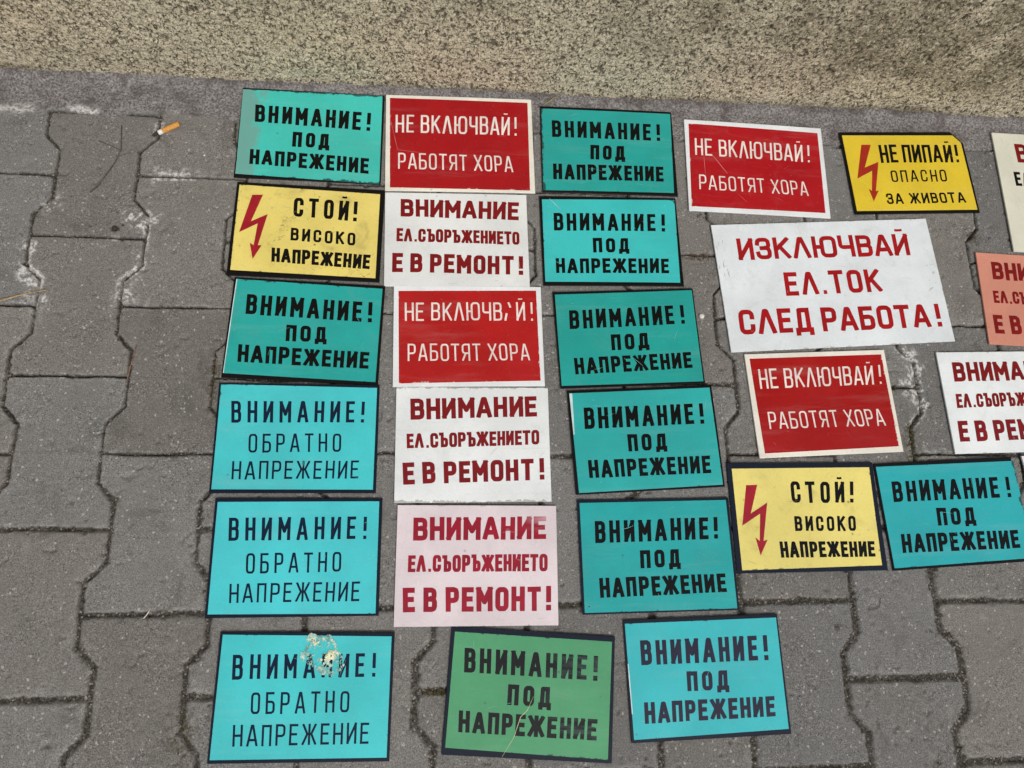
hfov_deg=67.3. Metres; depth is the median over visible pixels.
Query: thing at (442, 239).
notice sign
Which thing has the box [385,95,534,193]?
warning sign
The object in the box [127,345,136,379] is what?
stem
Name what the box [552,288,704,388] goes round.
warning sign
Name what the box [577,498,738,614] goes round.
warning sign
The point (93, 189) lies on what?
twig
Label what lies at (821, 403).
warning sign
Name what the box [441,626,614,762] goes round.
warning sign
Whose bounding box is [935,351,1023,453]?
notice sign
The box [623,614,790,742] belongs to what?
warning sign
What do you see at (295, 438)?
warning sign
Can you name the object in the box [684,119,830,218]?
warning sign
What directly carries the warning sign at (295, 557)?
on the pavement
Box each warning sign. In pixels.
[205,498,382,617]
[207,632,394,763]
[209,383,379,492]
[221,277,384,384]
[234,88,384,184]
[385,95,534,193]
[393,286,544,386]
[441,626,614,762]
[539,196,683,286]
[540,106,677,196]
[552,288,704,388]
[567,385,724,494]
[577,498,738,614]
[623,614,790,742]
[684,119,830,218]
[744,350,902,458]
[873,457,1023,570]
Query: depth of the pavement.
1.03 m
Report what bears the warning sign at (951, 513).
on the pavement
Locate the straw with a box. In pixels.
[0,289,47,301]
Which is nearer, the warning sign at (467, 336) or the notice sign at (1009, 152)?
the warning sign at (467, 336)
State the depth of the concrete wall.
1.09 m
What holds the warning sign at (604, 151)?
on the pavement
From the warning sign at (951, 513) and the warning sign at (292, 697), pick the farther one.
the warning sign at (951, 513)
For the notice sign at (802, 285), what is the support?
on the pavement
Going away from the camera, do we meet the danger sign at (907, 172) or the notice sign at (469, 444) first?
the notice sign at (469, 444)
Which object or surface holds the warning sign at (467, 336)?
on the pavement
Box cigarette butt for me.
[152,121,179,136]
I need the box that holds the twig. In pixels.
[90,125,127,192]
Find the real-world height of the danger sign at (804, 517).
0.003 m
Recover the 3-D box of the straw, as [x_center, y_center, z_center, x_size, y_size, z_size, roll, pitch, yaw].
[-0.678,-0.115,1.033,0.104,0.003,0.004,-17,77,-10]
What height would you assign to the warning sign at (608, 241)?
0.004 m
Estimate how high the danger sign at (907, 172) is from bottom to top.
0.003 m
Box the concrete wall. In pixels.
[0,0,1023,117]
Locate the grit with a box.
[0,120,1023,767]
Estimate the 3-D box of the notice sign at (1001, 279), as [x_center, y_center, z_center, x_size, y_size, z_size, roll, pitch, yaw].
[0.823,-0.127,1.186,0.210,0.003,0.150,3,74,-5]
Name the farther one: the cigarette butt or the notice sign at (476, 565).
the cigarette butt
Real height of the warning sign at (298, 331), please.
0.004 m
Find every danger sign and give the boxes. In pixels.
[226,182,384,282]
[726,462,887,573]
[839,132,979,214]
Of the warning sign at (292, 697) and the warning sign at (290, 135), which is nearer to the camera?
the warning sign at (292, 697)
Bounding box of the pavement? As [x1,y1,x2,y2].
[0,68,1023,767]
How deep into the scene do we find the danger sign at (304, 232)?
1.10 m
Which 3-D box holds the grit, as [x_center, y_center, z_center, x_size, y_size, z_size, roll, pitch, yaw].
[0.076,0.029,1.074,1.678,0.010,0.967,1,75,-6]
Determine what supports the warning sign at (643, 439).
on the pavement
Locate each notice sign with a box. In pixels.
[384,192,529,286]
[394,387,551,502]
[394,505,557,626]
[710,219,954,352]
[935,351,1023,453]
[975,252,1023,345]
[991,133,1023,252]
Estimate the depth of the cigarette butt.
1.11 m

